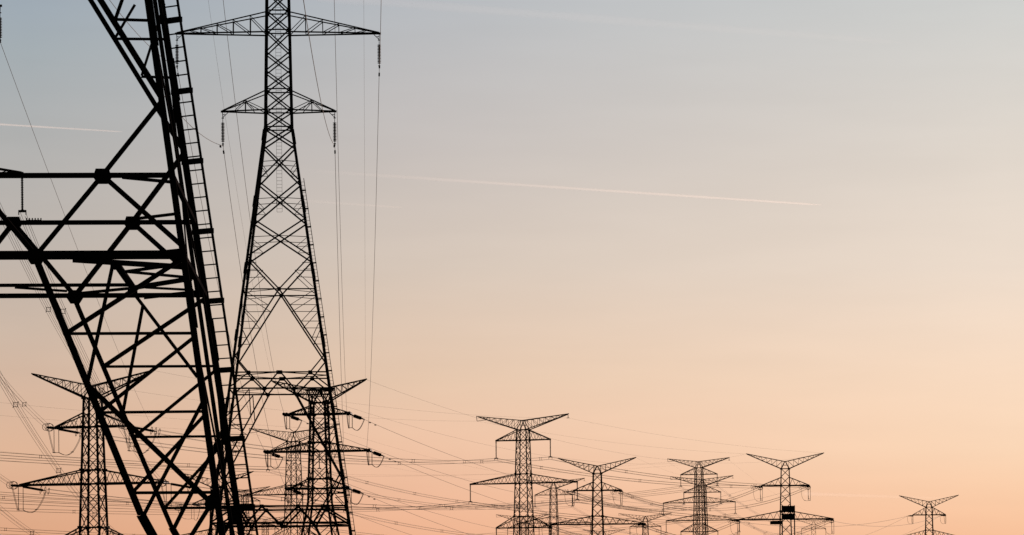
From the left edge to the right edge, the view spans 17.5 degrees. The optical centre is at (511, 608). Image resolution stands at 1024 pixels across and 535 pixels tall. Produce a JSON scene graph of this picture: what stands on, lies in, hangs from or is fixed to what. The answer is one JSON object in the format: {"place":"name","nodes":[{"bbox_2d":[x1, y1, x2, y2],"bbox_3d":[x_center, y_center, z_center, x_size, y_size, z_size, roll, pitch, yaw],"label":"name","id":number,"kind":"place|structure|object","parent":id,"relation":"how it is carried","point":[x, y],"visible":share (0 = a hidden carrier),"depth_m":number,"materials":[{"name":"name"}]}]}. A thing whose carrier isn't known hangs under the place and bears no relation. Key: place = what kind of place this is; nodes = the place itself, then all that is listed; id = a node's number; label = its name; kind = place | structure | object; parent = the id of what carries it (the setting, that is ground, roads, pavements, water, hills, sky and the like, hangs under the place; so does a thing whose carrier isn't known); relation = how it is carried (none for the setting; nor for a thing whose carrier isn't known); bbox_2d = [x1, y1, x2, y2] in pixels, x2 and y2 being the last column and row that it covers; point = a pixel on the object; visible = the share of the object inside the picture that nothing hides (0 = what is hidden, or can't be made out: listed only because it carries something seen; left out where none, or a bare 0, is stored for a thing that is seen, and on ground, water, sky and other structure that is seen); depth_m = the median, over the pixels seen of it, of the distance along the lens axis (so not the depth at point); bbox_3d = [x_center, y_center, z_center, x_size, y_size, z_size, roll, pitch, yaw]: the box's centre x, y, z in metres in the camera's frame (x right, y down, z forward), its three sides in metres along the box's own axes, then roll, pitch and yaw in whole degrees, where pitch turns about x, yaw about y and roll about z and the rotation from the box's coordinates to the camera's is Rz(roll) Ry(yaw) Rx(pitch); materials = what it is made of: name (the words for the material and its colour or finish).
{"place":"outdoors","nodes":[
{"label":"outdoors","id":0,"kind":"place"},
{"bbox_2d":[0,0,1023,534],"label":"sky","id":1,"kind":"structure","parent":0,"point":[777,226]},
{"bbox_3d":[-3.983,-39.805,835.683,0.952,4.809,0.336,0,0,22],"label":"insulator string","id":2,"kind":"object","parent":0,"visible":0},
{"bbox_2d":[84,432,494,464],"bbox_3d":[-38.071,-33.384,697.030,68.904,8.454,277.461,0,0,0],"label":"conductor bundle","id":3,"kind":"object","parent":2,"relation":"hanging from","point":[281,456],"visible":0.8,"depth_m":663.62,"materials":[{"name":"metal"}]},
{"bbox_2d":[498,458,739,487],"bbox_3d":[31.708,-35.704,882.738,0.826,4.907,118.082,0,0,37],"label":"conductor bundle","id":4,"kind":"object","parent":2,"relation":"hanging from","point":[621,477],"visible":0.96,"depth_m":878.48,"materials":[{"name":"metal"}]},
{"bbox_3d":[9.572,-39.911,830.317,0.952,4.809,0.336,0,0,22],"label":"insulator string","id":5,"kind":"object","parent":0,"visible":0},
{"bbox_2d":[158,430,549,462],"bbox_3d":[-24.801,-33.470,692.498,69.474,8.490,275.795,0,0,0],"label":"conductor bundle","id":6,"kind":"object","parent":5,"relation":"hanging from","point":[365,456],"visible":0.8,"depth_m":680.32,"materials":[{"name":"metal"}]},
{"bbox_2d":[550,457,801,487],"bbox_3d":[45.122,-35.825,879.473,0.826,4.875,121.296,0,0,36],"label":"conductor bundle","id":7,"kind":"object","parent":5,"relation":"hanging from","point":[668,476],"visible":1,"depth_m":872.51,"materials":[{"name":"metal"}]},
{"bbox_3d":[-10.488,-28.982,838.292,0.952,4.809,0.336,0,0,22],"label":"insulator string","id":8,"kind":"object","parent":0,"visible":0},
{"bbox_2d":[47,489,468,511],"bbox_3d":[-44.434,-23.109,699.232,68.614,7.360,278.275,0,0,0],"label":"conductor bundle","id":9,"kind":"object","parent":8,"relation":"hanging from","point":[255,507],"visible":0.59,"depth_m":636.66,"materials":[{"name":"metal"}]},
{"bbox_2d":[471,502,657,521],"bbox_3d":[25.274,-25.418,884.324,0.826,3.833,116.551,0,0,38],"label":"conductor bundle","id":10,"kind":"object","parent":8,"relation":"hanging from","point":[568,516],"visible":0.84,"depth_m":871.63,"materials":[{"name":"metal"}]},
{"bbox_3d":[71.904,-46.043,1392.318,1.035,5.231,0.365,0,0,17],"label":"insulator string","id":11,"kind":"object","parent":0,"visible":0},
{"bbox_2d":[575,494,684,511],"bbox_3d":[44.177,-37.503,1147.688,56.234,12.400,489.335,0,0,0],"label":"conductor bundle","id":12,"kind":"object","parent":11,"relation":"hanging from","point":[632,508],"visible":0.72,"depth_m":1115.44,"materials":[{"name":"metal"}]},
{"label":"ground","id":13,"kind":"structure","parent":0,"visible":0},
{"bbox_2d":[0,168,23,172],"bbox_3d":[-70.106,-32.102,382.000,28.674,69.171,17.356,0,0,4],"label":"transmission tower","id":14,"kind":"structure","parent":13,"relation":"on","point":[4,170],"depth_m":380.63,"materials":[{"name":"metal"}]},
{"bbox_2d":[18,178,26,214],"bbox_3d":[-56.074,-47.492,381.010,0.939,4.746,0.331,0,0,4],"label":"insulator string","id":15,"kind":"object","parent":14,"relation":"hanging from","point":[22,199],"visible":0.94,"depth_m":380.93,"materials":[{"name":"ceramic"}]},
{"bbox_2d":[20,212,162,483],"bbox_3d":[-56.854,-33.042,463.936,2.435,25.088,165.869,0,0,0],"label":"conductor bundle","id":16,"kind":"object","parent":15,"relation":"hanging from","point":[102,389],"visible":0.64,"depth_m":442.46,"materials":[{"name":"metal"}]},
{"bbox_2d":[19,371,168,534],"bbox_3d":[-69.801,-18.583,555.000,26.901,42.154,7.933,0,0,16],"label":"transmission tower","id":17,"kind":"structure","parent":13,"relation":"on","point":[88,484],"depth_m":554.73,"materials":[{"name":"metal"}]},
{"bbox_2d":[6,481,49,512],"bbox_3d":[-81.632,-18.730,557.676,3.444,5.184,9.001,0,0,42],"label":"tension insulator","id":18,"kind":"object","parent":17,"relation":"attached to","point":[26,487],"visible":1,"depth_m":558.65,"materials":[{"name":"brown ceramic"}]},
{"bbox_2d":[42,423,84,454],"bbox_3d":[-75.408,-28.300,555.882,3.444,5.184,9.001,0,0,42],"label":"tension insulator","id":19,"kind":"object","parent":17,"relation":"attached to","point":[64,430],"visible":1,"depth_m":556.85,"materials":[{"name":"brown ceramic"}]},
{"bbox_2d":[0,373,49,428],"bbox_3d":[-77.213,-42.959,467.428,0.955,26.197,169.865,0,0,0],"label":"conductor bundle","id":20,"kind":"object","parent":19,"relation":"attached to","point":[23,403],"visible":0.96,"depth_m":525.75,"materials":[{"name":"metal"}]},
{"bbox_2d":[118,423,160,452],"bbox_3d":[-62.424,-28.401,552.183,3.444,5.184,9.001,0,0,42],"label":"tension insulator","id":21,"kind":"object","parent":17,"relation":"attached to","point":[140,428],"visible":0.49,"depth_m":553.60,"materials":[{"name":"brown ceramic"}]},
{"bbox_2d":[0,203,121,425],"bbox_3d":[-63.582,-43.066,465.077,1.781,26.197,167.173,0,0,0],"label":"conductor bundle","id":22,"kind":"object","parent":21,"relation":"attached to","point":[45,301],"visible":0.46,"depth_m":452.31,"materials":[{"name":"metal"}]},
{"bbox_2d":[155,478,190,509],"bbox_3d":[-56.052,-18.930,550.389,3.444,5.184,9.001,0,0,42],"label":"tension insulator","id":23,"kind":"object","parent":17,"relation":"attached to","point":[175,484],"visible":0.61,"depth_m":551.36,"materials":[{"name":"brown ceramic"}]},
{"bbox_2d":[0,0,258,534],"bbox_3d":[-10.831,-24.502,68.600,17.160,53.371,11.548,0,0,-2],"label":"transmission tower","id":24,"kind":"structure","parent":13,"relation":"on","point":[178,257],"depth_m":68.63,"materials":[{"name":"metal"}]},
{"bbox_2d":[182,471,253,534],"bbox_3d":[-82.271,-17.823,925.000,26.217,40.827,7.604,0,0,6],"label":"transmission tower","id":25,"kind":"structure","parent":13,"relation":"on","point":[207,530],"depth_m":924.60,"materials":[{"name":"metal"}]},
{"bbox_2d":[1,528,143,534],"bbox_3d":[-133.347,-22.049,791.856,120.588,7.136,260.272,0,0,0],"label":"conductor bundle","id":26,"kind":"object","parent":25,"relation":"hanging from","point":[56,533],"visible":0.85,"depth_m":829.55,"materials":[{"name":"metal"}]},
{"bbox_2d":[0,492,197,504],"bbox_3d":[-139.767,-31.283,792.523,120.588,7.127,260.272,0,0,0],"label":"conductor bundle","id":27,"kind":"object","parent":25,"relation":"attached to","point":[78,499],"visible":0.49,"depth_m":848.88,"materials":[{"name":"metal"}]},
{"bbox_2d":[175,502,201,519],"bbox_3d":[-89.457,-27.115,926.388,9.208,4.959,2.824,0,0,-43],"label":"tension insulator","id":28,"kind":"object","parent":25,"relation":"attached to","point":[191,509],"visible":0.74,"depth_m":925.68,"materials":[{"name":"brown ceramic"}]},
{"bbox_2d":[0,496,165,505],"bbox_3d":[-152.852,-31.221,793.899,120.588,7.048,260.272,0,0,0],"label":"conductor bundle","id":29,"kind":"object","parent":28,"relation":"attached to","point":[72,502],"visible":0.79,"depth_m":868.99,"materials":[{"name":"metal"}]},
{"bbox_2d":[228,486,272,534],"bbox_3d":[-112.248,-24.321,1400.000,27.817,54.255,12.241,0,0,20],"label":"transmission tower","id":30,"kind":"structure","parent":13,"relation":"on","point":[247,498],"depth_m":1399.13,"materials":[{"name":"metal"}]},
{"bbox_2d":[251,516,285,534],"bbox_3d":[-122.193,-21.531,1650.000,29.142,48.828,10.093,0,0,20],"label":"transmission tower","id":31,"kind":"structure","parent":13,"relation":"on","point":[266,529],"depth_m":1649.45,"materials":[{"name":"metal"}]},
{"bbox_2d":[176,0,379,534],"bbox_3d":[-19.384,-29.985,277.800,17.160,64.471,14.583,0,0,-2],"label":"transmission tower","id":32,"kind":"structure","parent":13,"relation":"on","point":[324,508],"depth_m":276.82,"materials":[{"name":"metal"}]},
{"bbox_2d":[175,40,178,67],"bbox_3d":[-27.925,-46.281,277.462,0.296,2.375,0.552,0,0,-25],"label":"insulator string","id":33,"kind":"object","parent":32,"relation":"hanging from","point":[176,54],"visible":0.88,"depth_m":277.41,"materials":[{"name":"paint"}]},
{"bbox_2d":[177,68,264,450],"bbox_3d":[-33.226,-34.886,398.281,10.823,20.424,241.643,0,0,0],"label":"conductor wire","id":34,"kind":"object","parent":33,"relation":"hanging from","point":[206,227],"visible":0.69,"depth_m":322.04,"materials":[{"name":"paint"}]},
{"bbox_2d":[221,118,224,145],"bbox_3d":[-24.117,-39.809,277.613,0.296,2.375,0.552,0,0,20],"label":"insulator string","id":35,"kind":"object","parent":32,"relation":"hanging from","point":[222,132],"visible":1,"depth_m":277.56,"materials":[{"name":"paint"}]},
{"bbox_2d":[223,148,285,486],"bbox_3d":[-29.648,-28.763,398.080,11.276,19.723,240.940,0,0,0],"label":"conductor wire","id":36,"kind":"object","parent":35,"relation":"hanging from","point":[244,294],"visible":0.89,"depth_m":320.39,"materials":[{"name":"paint"}]},
{"bbox_2d":[208,1,271,375],"bbox_3d":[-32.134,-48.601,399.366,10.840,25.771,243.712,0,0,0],"label":"conductor wire","id":37,"kind":"object","parent":32,"relation":"attached to","point":[231,157],"visible":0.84,"depth_m":356.04,"materials":[{"name":"black metal"}]},
{"bbox_2d":[333,117,336,144],"bbox_3d":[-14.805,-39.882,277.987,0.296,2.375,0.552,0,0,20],"label":"insulator string","id":38,"kind":"object","parent":32,"relation":"hanging from","point":[334,133],"visible":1,"depth_m":277.93,"materials":[{"name":"paint"}]},
{"bbox_2d":[303,0,334,146],"bbox_3d":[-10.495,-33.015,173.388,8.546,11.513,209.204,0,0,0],"label":"conductor wire","id":39,"kind":"object","parent":38,"relation":"hanging from","point":[315,72],"visible":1,"depth_m":182.82,"materials":[{"name":"paint"}]},
{"bbox_2d":[334,150,345,484],"bbox_3d":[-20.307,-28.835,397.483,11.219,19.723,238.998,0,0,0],"label":"conductor wire","id":40,"kind":"object","parent":38,"relation":"hanging from","point":[338,289],"visible":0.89,"depth_m":324.85,"materials":[{"name":"paint"}]},
{"bbox_2d":[377,40,380,65],"bbox_3d":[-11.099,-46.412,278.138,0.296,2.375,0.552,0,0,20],"label":"insulator string","id":41,"kind":"object","parent":32,"relation":"hanging from","point":[379,51],"visible":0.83,"depth_m":278.09,"materials":[{"name":"paint"}]},
{"bbox_2d":[367,68,379,440],"bbox_3d":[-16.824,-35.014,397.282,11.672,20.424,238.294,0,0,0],"label":"conductor wire","id":42,"kind":"object","parent":41,"relation":"hanging from","point":[375,230],"visible":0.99,"depth_m":327.98,"materials":[{"name":"paint"}]},
{"bbox_2d":[243,426,342,534],"bbox_3d":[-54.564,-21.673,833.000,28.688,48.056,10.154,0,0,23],"label":"transmission tower","id":43,"kind":"structure","parent":13,"relation":"on","point":[287,464],"depth_m":833.16,"materials":[{"name":"metal"}]},
{"bbox_2d":[270,378,366,534],"bbox_3d":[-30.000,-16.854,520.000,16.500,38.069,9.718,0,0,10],"label":"transmission tower","id":44,"kind":"structure","parent":13,"relation":"on","point":[309,451],"depth_m":519.30,"materials":[{"name":"metal"}]},
{"bbox_2d":[263,450,282,468],"bbox_3d":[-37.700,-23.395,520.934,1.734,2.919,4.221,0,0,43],"label":"tension insulator","id":45,"kind":"object","parent":44,"relation":"attached to","point":[267,452],"visible":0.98,"depth_m":521.23,"materials":[{"name":"brown ceramic"}]},
{"bbox_2d":[284,458,728,534],"bbox_3d":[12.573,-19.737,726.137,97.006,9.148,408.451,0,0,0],"label":"conductor wire","id":46,"kind":"object","parent":45,"relation":"attached to","point":[436,513],"visible":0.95,"depth_m":600.47,"materials":[{"name":"paint"}]},
{"bbox_2d":[282,412,301,431],"bbox_3d":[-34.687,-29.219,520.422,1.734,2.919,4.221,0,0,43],"label":"tension insulator","id":47,"kind":"object","parent":44,"relation":"attached to","point":[286,414],"visible":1,"depth_m":520.72,"materials":[{"name":"brown ceramic"}]},
{"bbox_2d":[304,421,751,505],"bbox_3d":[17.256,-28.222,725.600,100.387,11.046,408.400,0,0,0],"label":"conductor wire","id":48,"kind":"object","parent":47,"relation":"attached to","point":[502,489],"visible":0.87,"depth_m":639.89,"materials":[{"name":"paint"}]},
{"bbox_2d":[284,487,303,504],"bbox_3d":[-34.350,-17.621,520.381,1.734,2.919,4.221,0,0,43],"label":"tension insulator","id":49,"kind":"object","parent":44,"relation":"attached to","point":[288,489],"visible":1,"depth_m":520.62,"materials":[{"name":"brown ceramic"}]},
{"bbox_2d":[345,411,364,430],"bbox_3d":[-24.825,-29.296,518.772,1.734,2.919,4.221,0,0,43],"label":"tension insulator","id":50,"kind":"object","parent":44,"relation":"attached to","point":[348,413],"visible":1,"depth_m":519.04,"materials":[{"name":"brown ceramic"}]},
{"bbox_2d":[366,420,792,505],"bbox_3d":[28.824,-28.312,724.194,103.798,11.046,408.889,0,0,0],"label":"conductor wire","id":51,"kind":"object","parent":50,"relation":"attached to","point":[545,485],"visible":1,"depth_m":628.64,"materials":[{"name":"paint"}]},
{"bbox_2d":[346,486,363,504],"bbox_3d":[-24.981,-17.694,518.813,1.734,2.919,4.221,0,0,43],"label":"tension insulator","id":52,"kind":"object","parent":44,"relation":"attached to","point":[355,491],"visible":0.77,"depth_m":519.15,"materials":[{"name":"brown ceramic"}]},
{"bbox_2d":[365,448,383,466],"bbox_3d":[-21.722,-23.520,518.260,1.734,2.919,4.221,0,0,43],"label":"tension insulator","id":53,"kind":"object","parent":44,"relation":"attached to","point":[368,450],"visible":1,"depth_m":518.52,"materials":[{"name":"brown ceramic"}]},
{"bbox_2d":[496,514,546,533],"bbox_3d":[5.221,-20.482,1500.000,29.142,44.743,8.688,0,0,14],"label":"transmission tower","id":54,"kind":"structure","parent":13,"relation":"on","point":[523,522],"depth_m":1500.62,"materials":[{"name":"metal"}]},
{"bbox_2d":[470,413,577,534],"bbox_3d":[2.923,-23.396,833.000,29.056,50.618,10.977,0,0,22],"label":"transmission tower","id":55,"kind":"structure","parent":13,"relation":"on","point":[529,439],"depth_m":832.66,"materials":[{"name":"metal"}]},
{"bbox_3d":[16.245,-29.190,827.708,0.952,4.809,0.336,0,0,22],"label":"insulator string","id":56,"kind":"object","parent":55,"relation":"hanging from","visible":0},
{"bbox_2d":[198,486,575,509],"bbox_3d":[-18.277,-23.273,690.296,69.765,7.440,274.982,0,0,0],"label":"conductor bundle","id":57,"kind":"object","parent":56,"relation":"hanging from","point":[385,505],"visible":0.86,"depth_m":655.14,"materials":[{"name":"metal"}]},
{"bbox_2d":[579,500,763,520],"bbox_3d":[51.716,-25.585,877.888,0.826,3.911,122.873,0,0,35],"label":"conductor bundle","id":58,"kind":"object","parent":56,"relation":"hanging from","point":[670,512],"visible":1,"depth_m":862.21,"materials":[{"name":"metal"}]},
{"bbox_2d":[520,478,590,534],"bbox_3d":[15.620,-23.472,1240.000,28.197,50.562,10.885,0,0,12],"label":"transmission tower","id":59,"kind":"structure","parent":13,"relation":"on","point":[556,511],"depth_m":1239.47,"materials":[{"name":"metal"}]},
{"bbox_2d":[550,457,644,534],"bbox_3d":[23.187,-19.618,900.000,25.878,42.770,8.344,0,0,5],"label":"transmission tower","id":60,"kind":"structure","parent":13,"relation":"on","point":[601,490],"depth_m":898.93,"materials":[{"name":"metal"}]},
{"bbox_2d":[562,489,575,505],"bbox_3d":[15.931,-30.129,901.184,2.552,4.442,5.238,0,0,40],"label":"tension insulator","id":61,"kind":"object","parent":60,"relation":"attached to","point":[572,492],"visible":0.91,"depth_m":900.52,"materials":[{"name":"brown ceramic"}]},
{"bbox_2d":[610,490,622,504],"bbox_3d":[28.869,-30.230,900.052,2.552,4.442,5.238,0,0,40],"label":"tension insulator","id":62,"kind":"object","parent":60,"relation":"attached to","point":[620,491],"visible":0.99,"depth_m":899.38,"materials":[{"name":"brown ceramic"}]},
{"bbox_2d":[618,513,670,534],"bbox_3d":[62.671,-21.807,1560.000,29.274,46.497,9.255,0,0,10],"label":"transmission tower","id":63,"kind":"structure","parent":13,"relation":"on","point":[644,522],"depth_m":1559.18,"materials":[{"name":"metal"}]},
{"bbox_2d":[663,457,735,534],"bbox_3d":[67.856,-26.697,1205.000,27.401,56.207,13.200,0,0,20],"label":"transmission tower","id":64,"kind":"structure","parent":13,"relation":"on","point":[696,489],"depth_m":1204.37,"materials":[{"name":"metal"}]},
{"bbox_2d":[624,492,721,510],"bbox_3d":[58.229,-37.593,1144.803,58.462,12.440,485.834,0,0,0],"label":"conductor bundle","id":65,"kind":"object","parent":64,"relation":"hanging from","point":[662,507],"visible":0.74,"depth_m":1027.20,"materials":[{"name":"metal"}]},
{"bbox_2d":[666,475,737,534],"bbox_3d":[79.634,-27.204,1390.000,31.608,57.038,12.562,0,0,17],"label":"transmission tower","id":66,"kind":"structure","parent":13,"relation":"on","point":[699,514],"depth_m":1389.54,"materials":[{"name":"metal"}]},
{"bbox_2d":[738,453,832,534],"bbox_3d":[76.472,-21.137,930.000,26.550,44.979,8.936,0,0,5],"label":"transmission tower","id":67,"kind":"structure","parent":13,"relation":"on","point":[789,486],"depth_m":928.89,"materials":[{"name":"metal"}]},
{"bbox_2d":[368,380,816,462],"bbox_3d":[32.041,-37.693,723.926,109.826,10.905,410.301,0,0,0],"label":"conductor wire","id":68,"kind":"object","parent":67,"relation":"attached to","point":[550,438],"visible":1,"depth_m":614.71,"materials":[{"name":"black metal"}]},
{"bbox_2d":[623,487,805,510],"bbox_3d":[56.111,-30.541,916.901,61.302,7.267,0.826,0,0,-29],"label":"conductor bundle","id":69,"kind":"object","parent":67,"relation":"hanging from","point":[715,508],"visible":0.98,"depth_m":916.23,"materials":[{"name":"metal"}]},
{"bbox_2d":[728,518,739,534],"bbox_3d":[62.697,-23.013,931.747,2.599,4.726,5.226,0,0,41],"label":"tension insulator","id":70,"kind":"object","parent":67,"relation":"attached to","point":[737,521],"visible":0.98,"depth_m":931.09,"materials":[{"name":"brown ceramic"}]},
{"bbox_2d":[752,485,762,500],"bbox_3d":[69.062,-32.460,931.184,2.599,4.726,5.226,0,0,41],"label":"tension insulator","id":71,"kind":"object","parent":67,"relation":"attached to","point":[759,486],"visible":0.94,"depth_m":930.52,"materials":[{"name":"brown ceramic"}]},
{"bbox_2d":[575,489,754,510],"bbox_3d":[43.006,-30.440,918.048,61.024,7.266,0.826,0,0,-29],"label":"conductor bundle","id":72,"kind":"object","parent":71,"relation":"attached to","point":[678,508],"visible":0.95,"depth_m":919.36,"materials":[{"name":"metal"}]},
{"bbox_2d":[770,505,794,534],"bbox_3d":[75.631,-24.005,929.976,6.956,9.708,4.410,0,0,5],"label":"work platform","id":73,"kind":"structure","parent":67,"relation":"attached to","point":[788,509],"depth_m":927.97,"materials":[{"name":"metal"}]},
{"bbox_2d":[799,484,810,500],"bbox_3d":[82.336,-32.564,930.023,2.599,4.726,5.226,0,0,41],"label":"tension insulator","id":74,"kind":"object","parent":67,"relation":"attached to","point":[807,489],"visible":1,"depth_m":929.32,"materials":[{"name":"brown ceramic"}]},
{"bbox_2d":[822,517,833,533],"bbox_3d":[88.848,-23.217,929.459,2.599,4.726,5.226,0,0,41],"label":"tension insulator","id":75,"kind":"object","parent":67,"relation":"attached to","point":[828,519],"visible":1,"depth_m":928.44,"materials":[{"name":"brown ceramic"}]},
{"bbox_2d":[384,456,814,534],"bbox_3d":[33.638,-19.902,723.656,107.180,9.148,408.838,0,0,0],"label":"conductor wire","id":76,"kind":"object","parent":75,"relation":"attached to","point":[526,509],"visible":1,"depth_m":596.23,"materials":[{"name":"paint"}]},
{"bbox_2d":[646,521,827,534],"bbox_3d":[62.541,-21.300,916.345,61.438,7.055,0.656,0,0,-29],"label":"conductor bundle","id":77,"kind":"object","parent":75,"relation":"hanging from","point":[789,534],"visible":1,"depth_m":925.75,"materials":[{"name":"metal"}]},
{"bbox_2d":[798,518,833,534],"bbox_3d":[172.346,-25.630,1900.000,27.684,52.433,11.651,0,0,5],"label":"transmission tower","id":78,"kind":"structure","parent":13,"relation":"on","point":[814,525],"depth_m":1898.96,"materials":[{"name":"metal"}]},
{"bbox_2d":[899,495,957,534],"bbox_3d":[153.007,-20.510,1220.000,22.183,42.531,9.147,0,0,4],"label":"transmission tower","id":79,"kind":"structure","parent":13,"relation":"on","point":[926,514],"depth_m":1219.27,"materials":[{"name":"metal"}]},
{"bbox_3d":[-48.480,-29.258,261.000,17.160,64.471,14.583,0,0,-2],"label":"transmission tower","id":80,"kind":"object","parent":13,"relation":"on","visible":0},
{"bbox_2d":[0,12,1,42],"bbox_3d":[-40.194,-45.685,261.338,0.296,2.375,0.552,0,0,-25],"label":"insulator string","id":81,"kind":"object","parent":80,"relation":"hanging from","point":[0,28],"visible":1,"depth_m":261.29,"materials":[{"name":"paint"}]},
{"bbox_2d":[1,45,163,449],"bbox_3d":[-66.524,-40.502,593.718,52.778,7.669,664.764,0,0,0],"label":"conductor wire","id":82,"kind":"object","parent":81,"relation":"hanging from","point":[56,193],"visible":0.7,"depth_m":322.44,"materials":[{"name":"black metal"}]},
{"bbox_3d":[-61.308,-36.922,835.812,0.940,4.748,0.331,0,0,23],"label":"insulator string","id":83,"kind":"object","parent":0,"visible":0},
{"bbox_2d":[0,458,265,471],"bbox_3d":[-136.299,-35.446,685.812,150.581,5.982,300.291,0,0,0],"label":"conductor bundle","id":84,"kind":"object","parent":83,"relation":"hanging from","point":[115,464],"visible":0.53,"depth_m":767.96,"materials":[{"name":"metal"}]},
{"bbox_2d":[268,470,530,508],"bbox_3d":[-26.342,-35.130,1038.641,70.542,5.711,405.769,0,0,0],"label":"conductor bundle","id":85,"kind":"object","parent":83,"relation":"hanging from","point":[383,496],"visible":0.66,"depth_m":982.98,"materials":[{"name":"metal"}]},
{"bbox_3d":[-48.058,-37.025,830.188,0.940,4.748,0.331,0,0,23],"label":"insulator string","id":86,"kind":"object","parent":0,"visible":0},
{"bbox_2d":[0,452,315,470],"bbox_3d":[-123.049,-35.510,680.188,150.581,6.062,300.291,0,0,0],"label":"conductor bundle","id":87,"kind":"object","parent":86,"relation":"hanging from","point":[138,461],"visible":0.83,"depth_m":750.74,"materials":[{"name":"metal"}]},
{"bbox_2d":[321,468,565,508],"bbox_3d":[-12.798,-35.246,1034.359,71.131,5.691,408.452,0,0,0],"label":"conductor bundle","id":88,"kind":"object","parent":86,"relation":"hanging from","point":[428,495],"visible":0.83,"depth_m":960.49,"materials":[{"name":"metal"}]},
{"bbox_3d":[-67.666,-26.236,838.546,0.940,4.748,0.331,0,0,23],"label":"insulator string","id":89,"kind":"object","parent":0,"visible":0},
{"bbox_2d":[0,508,224,514],"bbox_3d":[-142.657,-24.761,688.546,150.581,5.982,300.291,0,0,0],"label":"conductor bundle","id":90,"kind":"object","parent":89,"relation":"hanging from","point":[104,513],"visible":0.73,"depth_m":780.93,"materials":[{"name":"metal"}]},
{"bbox_2d":[246,513,378,534],"bbox_3d":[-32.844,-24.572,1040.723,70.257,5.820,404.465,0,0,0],"label":"conductor bundle","id":91,"kind":"object","parent":89,"relation":"hanging from","point":[314,528],"visible":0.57,"depth_m":926.40,"materials":[{"name":"metal"}]},
{"bbox_3d":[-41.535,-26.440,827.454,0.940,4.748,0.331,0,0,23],"label":"insulator string","id":92,"kind":"object","parent":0,"visible":0},
{"bbox_2d":[5,500,342,512],"bbox_3d":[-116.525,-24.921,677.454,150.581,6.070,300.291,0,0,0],"label":"conductor bundle","id":93,"kind":"object","parent":92,"relation":"hanging from","point":[119,508],"visible":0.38,"depth_m":726.79,"materials":[{"name":"metal"}]},
{"bbox_2d":[350,511,586,534],"bbox_3d":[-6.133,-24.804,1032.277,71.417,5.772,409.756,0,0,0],"label":"conductor bundle","id":94,"kind":"object","parent":92,"relation":"hanging from","point":[415,525],"visible":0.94,"depth_m":911.35,"materials":[{"name":"metal"}]},
{"bbox_3d":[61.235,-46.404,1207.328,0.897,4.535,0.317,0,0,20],"label":"insulator string","id":95,"kind":"object","parent":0,"visible":0},
{"bbox_2d":[285,486,678,509],"bbox_3d":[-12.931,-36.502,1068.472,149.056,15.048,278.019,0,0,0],"label":"conductor bundle","id":96,"kind":"object","parent":95,"relation":"hanging from","point":[521,502],"visible":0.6,"depth_m":1113.55,"materials":[{"name":"metal"}]},
{"bbox_2d":[682,488,774,534],"bbox_3d":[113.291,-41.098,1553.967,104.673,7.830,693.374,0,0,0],"label":"conductor bundle","id":97,"kind":"object","parent":95,"relation":"hanging from","point":[725,513],"visible":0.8,"depth_m":1375.05,"materials":[{"name":"metal"}]},
{"bbox_3d":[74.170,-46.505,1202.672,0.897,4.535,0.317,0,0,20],"label":"insulator string","id":98,"kind":"object","parent":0,"visible":0},
{"bbox_2d":[270,485,716,508],"bbox_3d":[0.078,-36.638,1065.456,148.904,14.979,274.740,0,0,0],"label":"conductor bundle","id":99,"kind":"object","parent":98,"relation":"hanging from","point":[565,501],"visible":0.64,"depth_m":1121.71,"materials":[{"name":"metal"}]},
{"bbox_3d":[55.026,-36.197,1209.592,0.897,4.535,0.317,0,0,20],"label":"insulator string","id":100,"kind":"object","parent":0,"visible":0},
{"bbox_2d":[471,514,663,534],"bbox_3d":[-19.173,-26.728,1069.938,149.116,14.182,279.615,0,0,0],"label":"conductor bundle","id":101,"kind":"object","parent":100,"relation":"hanging from","point":[577,525],"visible":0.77,"depth_m":1147.46,"materials":[{"name":"metal"}]},
{"bbox_3d":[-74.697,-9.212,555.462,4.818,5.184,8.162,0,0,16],"label":"tension insulator","id":102,"kind":"object","parent":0,"visible":0},
{"bbox_2d":[1,506,39,534],"bbox_3d":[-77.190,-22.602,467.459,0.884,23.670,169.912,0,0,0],"label":"conductor bundle","id":103,"kind":"object","parent":102,"relation":"attached to","point":[20,524],"visible":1,"depth_m":524.01,"materials":[{"name":"metal"}]},
{"bbox_3d":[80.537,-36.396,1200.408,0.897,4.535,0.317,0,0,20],"label":"insulator string","id":104,"kind":"object","parent":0,"visible":0},
{"bbox_2d":[535,513,733,534],"bbox_3d":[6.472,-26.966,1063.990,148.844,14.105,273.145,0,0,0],"label":"conductor bundle","id":105,"kind":"object","parent":104,"relation":"hanging from","point":[650,526],"visible":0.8,"depth_m":1140.68,"materials":[{"name":"metal"}]},
{"bbox_3d":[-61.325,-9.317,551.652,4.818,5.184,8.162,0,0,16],"label":"tension insulator","id":106,"kind":"object","parent":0,"visible":0},
{"bbox_2d":[0,371,119,534],"bbox_3d":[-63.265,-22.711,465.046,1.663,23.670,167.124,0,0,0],"label":"conductor bundle","id":107,"kind":"object","parent":106,"relation":"attached to","point":[45,450],"visible":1,"depth_m":448.64,"materials":[{"name":"metal"}]},
{"bbox_3d":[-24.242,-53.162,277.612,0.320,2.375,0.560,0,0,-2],"label":"insulator string","id":108,"kind":"object","parent":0,"visible":0},
{"bbox_2d":[223,1,283,411],"bbox_3d":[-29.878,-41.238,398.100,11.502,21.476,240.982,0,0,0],"label":"conductor wire","id":109,"kind":"object","parent":108,"relation":"hanging from","point":[244,177],"visible":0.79,"depth_m":328.08,"materials":[{"name":"paint"}]},
{"bbox_3d":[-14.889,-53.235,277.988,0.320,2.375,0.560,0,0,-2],"label":"insulator string","id":110,"kind":"object","parent":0,"visible":0},
{"bbox_2d":[334,1,346,409],"bbox_3d":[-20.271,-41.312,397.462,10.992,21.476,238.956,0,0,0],"label":"conductor wire","id":111,"kind":"object","parent":110,"relation":"hanging from","point":[339,193],"visible":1,"depth_m":330.88,"materials":[{"name":"paint"}]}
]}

